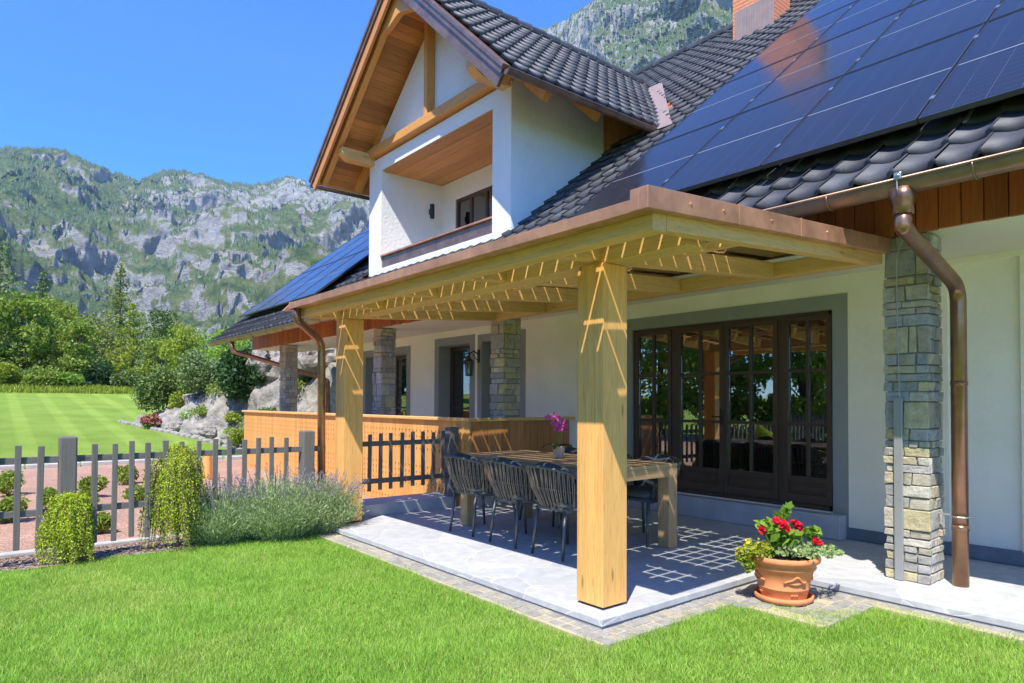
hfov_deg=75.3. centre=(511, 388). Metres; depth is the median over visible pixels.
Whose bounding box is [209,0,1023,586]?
house
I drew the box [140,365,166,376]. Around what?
bush
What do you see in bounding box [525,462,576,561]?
dining chair
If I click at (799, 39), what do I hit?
solar panel
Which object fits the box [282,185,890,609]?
pergola
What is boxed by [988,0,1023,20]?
solar panel
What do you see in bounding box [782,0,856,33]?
solar panel
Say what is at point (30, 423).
ground
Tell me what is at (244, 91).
sky
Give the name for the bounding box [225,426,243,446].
cushion plant
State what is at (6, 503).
dwarf pine
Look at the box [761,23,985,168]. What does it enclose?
solar panel
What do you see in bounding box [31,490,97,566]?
weeping larch
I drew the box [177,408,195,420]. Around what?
rock plant
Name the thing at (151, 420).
barberry
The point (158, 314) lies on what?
broadleaf tree
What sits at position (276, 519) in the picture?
lavender
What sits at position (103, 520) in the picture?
dwarf pine
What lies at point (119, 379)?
bush
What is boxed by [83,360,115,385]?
bush
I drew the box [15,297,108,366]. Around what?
broadleaf tree
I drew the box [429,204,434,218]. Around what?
wall lamp
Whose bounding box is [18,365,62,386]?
bush
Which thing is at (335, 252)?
solar panel
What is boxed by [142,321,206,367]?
broadleaf tree
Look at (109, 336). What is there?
broadleaf tree
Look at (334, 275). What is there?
solar panel
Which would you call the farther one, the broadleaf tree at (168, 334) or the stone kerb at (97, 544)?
the broadleaf tree at (168, 334)
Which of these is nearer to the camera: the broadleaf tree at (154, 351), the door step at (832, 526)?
the door step at (832, 526)
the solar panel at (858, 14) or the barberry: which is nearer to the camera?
the solar panel at (858, 14)
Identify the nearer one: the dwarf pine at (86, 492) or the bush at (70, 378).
the dwarf pine at (86, 492)
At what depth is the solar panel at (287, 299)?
14.20 m
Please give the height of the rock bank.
3.449 m
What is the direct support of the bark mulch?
on the ground at (30, 423)
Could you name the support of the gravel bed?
on the ground at (30, 423)
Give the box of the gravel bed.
[0,459,373,552]
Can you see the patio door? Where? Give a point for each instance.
(779, 487)
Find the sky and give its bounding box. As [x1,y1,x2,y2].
[0,0,592,188]
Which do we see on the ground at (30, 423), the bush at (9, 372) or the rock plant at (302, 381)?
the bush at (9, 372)
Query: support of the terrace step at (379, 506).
on the ground at (30, 423)
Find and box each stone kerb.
[0,455,241,469]
[0,534,189,557]
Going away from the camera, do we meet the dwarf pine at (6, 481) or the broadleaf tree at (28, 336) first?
the dwarf pine at (6, 481)
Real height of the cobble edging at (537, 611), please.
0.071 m
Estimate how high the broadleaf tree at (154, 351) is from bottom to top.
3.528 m
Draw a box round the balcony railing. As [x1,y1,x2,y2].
[242,410,574,506]
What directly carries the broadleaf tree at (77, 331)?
on the ground at (30, 423)
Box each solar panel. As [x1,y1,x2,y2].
[239,268,316,317]
[254,261,335,312]
[272,253,357,307]
[291,249,368,301]
[301,231,368,273]
[318,232,368,267]
[339,238,368,259]
[356,227,368,235]
[571,115,735,217]
[655,51,803,144]
[661,76,842,191]
[725,0,857,83]
[738,8,905,113]
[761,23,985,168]
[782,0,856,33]
[807,0,913,48]
[846,0,1002,73]
[908,0,923,6]
[918,8,1023,123]
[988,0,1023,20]
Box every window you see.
[394,355,405,415]
[450,345,469,417]
[456,186,491,227]
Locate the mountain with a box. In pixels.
[0,0,732,382]
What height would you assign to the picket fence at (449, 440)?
0.865 m
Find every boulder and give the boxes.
[165,421,183,431]
[189,426,217,438]
[219,431,240,447]
[245,350,280,384]
[297,347,335,377]
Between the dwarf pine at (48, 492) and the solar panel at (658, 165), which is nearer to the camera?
the solar panel at (658, 165)
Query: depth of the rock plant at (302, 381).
19.43 m
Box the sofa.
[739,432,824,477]
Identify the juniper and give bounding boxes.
[129,363,190,411]
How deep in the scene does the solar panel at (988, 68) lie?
4.48 m
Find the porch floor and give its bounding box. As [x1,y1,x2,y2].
[476,495,509,506]
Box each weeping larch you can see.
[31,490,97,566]
[135,443,210,551]
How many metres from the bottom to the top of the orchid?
0.463 m
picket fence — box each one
[0,430,325,565]
[362,427,458,496]
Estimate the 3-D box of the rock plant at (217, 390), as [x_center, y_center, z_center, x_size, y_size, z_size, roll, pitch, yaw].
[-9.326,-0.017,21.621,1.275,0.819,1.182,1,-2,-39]
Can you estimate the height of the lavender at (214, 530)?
0.721 m
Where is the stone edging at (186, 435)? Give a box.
[118,420,241,448]
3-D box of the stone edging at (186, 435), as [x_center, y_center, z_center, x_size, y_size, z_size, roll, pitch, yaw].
[-10.237,1.557,20.697,9.137,1.000,0.296,-1,-1,37]
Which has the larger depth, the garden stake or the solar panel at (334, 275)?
the solar panel at (334, 275)
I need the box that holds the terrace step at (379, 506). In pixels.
[362,492,455,517]
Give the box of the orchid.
[542,412,573,457]
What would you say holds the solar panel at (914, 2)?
attached to the house
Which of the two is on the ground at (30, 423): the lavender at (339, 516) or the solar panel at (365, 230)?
the lavender at (339, 516)
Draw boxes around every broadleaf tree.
[0,289,66,381]
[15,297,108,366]
[24,295,100,366]
[37,319,103,373]
[61,311,135,380]
[127,335,176,375]
[129,308,185,370]
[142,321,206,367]
[149,322,216,374]
[182,326,243,392]
[218,338,251,359]
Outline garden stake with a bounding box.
[202,456,211,479]
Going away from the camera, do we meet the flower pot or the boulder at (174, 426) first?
the flower pot
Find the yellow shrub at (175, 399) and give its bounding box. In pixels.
[168,390,183,409]
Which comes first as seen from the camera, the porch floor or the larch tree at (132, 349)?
the porch floor
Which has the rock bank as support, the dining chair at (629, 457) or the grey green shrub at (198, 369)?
the grey green shrub at (198, 369)
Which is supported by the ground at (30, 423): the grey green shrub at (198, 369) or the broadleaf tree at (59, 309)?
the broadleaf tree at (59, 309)
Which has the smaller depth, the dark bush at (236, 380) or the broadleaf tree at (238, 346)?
the dark bush at (236, 380)
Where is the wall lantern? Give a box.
[464,349,479,375]
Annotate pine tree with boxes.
[0,243,29,354]
[19,271,58,365]
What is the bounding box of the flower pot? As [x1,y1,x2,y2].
[735,501,844,605]
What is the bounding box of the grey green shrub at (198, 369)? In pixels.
[174,348,223,393]
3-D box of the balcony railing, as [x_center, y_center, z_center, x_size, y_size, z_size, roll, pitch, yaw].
[-2.607,1.179,12.149,1.845,1.485,8.780,1,-2,-39]
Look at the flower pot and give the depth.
4.54 m
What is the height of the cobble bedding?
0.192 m
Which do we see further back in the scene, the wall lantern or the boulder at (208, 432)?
the boulder at (208, 432)
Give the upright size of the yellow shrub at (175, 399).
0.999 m
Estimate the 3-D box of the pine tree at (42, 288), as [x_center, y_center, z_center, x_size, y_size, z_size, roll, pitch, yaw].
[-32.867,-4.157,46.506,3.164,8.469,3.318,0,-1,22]
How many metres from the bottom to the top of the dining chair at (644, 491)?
0.809 m
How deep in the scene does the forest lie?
1030.71 m
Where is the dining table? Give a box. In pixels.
[460,450,676,548]
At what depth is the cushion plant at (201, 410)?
21.39 m
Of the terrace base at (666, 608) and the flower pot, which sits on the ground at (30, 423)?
the terrace base at (666, 608)
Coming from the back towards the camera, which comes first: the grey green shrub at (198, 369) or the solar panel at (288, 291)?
the grey green shrub at (198, 369)
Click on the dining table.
(665, 473)
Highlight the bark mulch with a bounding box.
[0,533,305,571]
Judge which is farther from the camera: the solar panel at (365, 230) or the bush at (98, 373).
the bush at (98, 373)
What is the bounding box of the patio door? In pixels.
[634,311,832,510]
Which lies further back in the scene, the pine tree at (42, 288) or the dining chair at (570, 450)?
the pine tree at (42, 288)
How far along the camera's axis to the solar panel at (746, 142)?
6.06 m
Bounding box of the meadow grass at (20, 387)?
[0,381,134,393]
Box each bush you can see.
[0,360,25,384]
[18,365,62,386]
[56,371,85,386]
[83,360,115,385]
[109,370,142,386]
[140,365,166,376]
[215,345,270,402]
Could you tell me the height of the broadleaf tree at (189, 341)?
4.336 m
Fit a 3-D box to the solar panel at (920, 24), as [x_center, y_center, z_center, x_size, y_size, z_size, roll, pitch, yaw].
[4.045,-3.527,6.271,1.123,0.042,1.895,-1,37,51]
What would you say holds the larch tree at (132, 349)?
on the ground at (30, 423)
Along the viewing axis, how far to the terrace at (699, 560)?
5.37 m
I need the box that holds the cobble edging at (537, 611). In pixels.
[316,532,1023,648]
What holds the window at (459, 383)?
in the house
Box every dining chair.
[444,453,518,536]
[483,457,561,548]
[519,447,576,526]
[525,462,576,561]
[558,453,631,528]
[627,454,681,547]
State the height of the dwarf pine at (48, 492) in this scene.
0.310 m
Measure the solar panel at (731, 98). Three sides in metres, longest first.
1.895 x 1.123 x 0.042 m
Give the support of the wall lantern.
attached to the house
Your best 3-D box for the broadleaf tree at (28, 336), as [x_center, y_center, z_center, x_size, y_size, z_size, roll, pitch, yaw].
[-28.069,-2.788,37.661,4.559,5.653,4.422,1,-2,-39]
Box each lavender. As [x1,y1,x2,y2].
[170,474,267,545]
[219,461,341,541]
[276,467,368,534]
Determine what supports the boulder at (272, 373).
on the rock bank
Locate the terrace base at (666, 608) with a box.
[333,532,1023,633]
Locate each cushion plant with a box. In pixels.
[191,404,207,416]
[223,410,243,425]
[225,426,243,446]
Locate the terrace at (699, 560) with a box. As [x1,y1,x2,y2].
[334,503,1023,630]
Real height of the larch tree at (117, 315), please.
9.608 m
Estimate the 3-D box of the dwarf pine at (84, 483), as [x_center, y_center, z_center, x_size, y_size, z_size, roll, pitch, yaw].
[-6.349,1.475,10.034,0.496,0.377,0.348,0,-1,21]
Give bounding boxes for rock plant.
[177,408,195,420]
[205,380,224,398]
[255,406,275,410]
[279,377,312,390]
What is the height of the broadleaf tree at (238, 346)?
4.205 m
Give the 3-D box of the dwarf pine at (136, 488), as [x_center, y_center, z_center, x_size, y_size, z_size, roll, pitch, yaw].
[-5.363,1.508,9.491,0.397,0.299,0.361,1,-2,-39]
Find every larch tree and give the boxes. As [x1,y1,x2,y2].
[90,262,145,372]
[98,302,155,374]
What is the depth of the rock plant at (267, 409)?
19.36 m
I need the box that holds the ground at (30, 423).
[0,391,1023,682]
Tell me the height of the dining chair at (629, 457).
0.809 m
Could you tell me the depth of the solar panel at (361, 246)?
15.01 m
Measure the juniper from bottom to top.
2.003 m
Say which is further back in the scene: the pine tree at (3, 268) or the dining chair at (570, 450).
the pine tree at (3, 268)
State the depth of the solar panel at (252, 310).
15.94 m
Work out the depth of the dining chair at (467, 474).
6.53 m
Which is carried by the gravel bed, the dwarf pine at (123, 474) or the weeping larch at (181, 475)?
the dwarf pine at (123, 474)
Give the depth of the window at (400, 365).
13.70 m
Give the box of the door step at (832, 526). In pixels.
[627,493,845,539]
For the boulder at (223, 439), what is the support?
on the rock bank
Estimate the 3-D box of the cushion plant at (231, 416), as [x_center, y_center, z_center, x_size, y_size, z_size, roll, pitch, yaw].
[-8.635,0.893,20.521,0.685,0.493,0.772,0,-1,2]
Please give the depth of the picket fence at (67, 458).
5.99 m
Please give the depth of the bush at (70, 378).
36.27 m
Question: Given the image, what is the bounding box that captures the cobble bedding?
[312,533,1023,646]
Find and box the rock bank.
[133,362,335,447]
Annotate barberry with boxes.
[140,412,161,428]
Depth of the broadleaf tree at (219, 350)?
31.62 m
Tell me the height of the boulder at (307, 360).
1.486 m
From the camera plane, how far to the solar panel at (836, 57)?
7.07 m
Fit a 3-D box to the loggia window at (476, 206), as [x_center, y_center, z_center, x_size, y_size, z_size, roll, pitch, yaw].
[-0.410,-2.983,11.417,0.060,0.960,1.850,1,-2,-39]
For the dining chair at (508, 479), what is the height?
0.809 m
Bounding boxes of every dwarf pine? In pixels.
[0,470,25,495]
[0,494,30,522]
[43,486,56,506]
[77,474,109,491]
[77,489,99,503]
[97,511,110,532]
[118,464,138,484]
[122,484,144,500]
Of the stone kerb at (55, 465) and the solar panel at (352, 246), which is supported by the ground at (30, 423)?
the stone kerb at (55, 465)
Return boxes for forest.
[0,0,732,382]
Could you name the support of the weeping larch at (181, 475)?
on the bark mulch
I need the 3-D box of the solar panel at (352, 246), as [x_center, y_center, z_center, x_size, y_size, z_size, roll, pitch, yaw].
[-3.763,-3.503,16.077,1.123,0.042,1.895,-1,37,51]

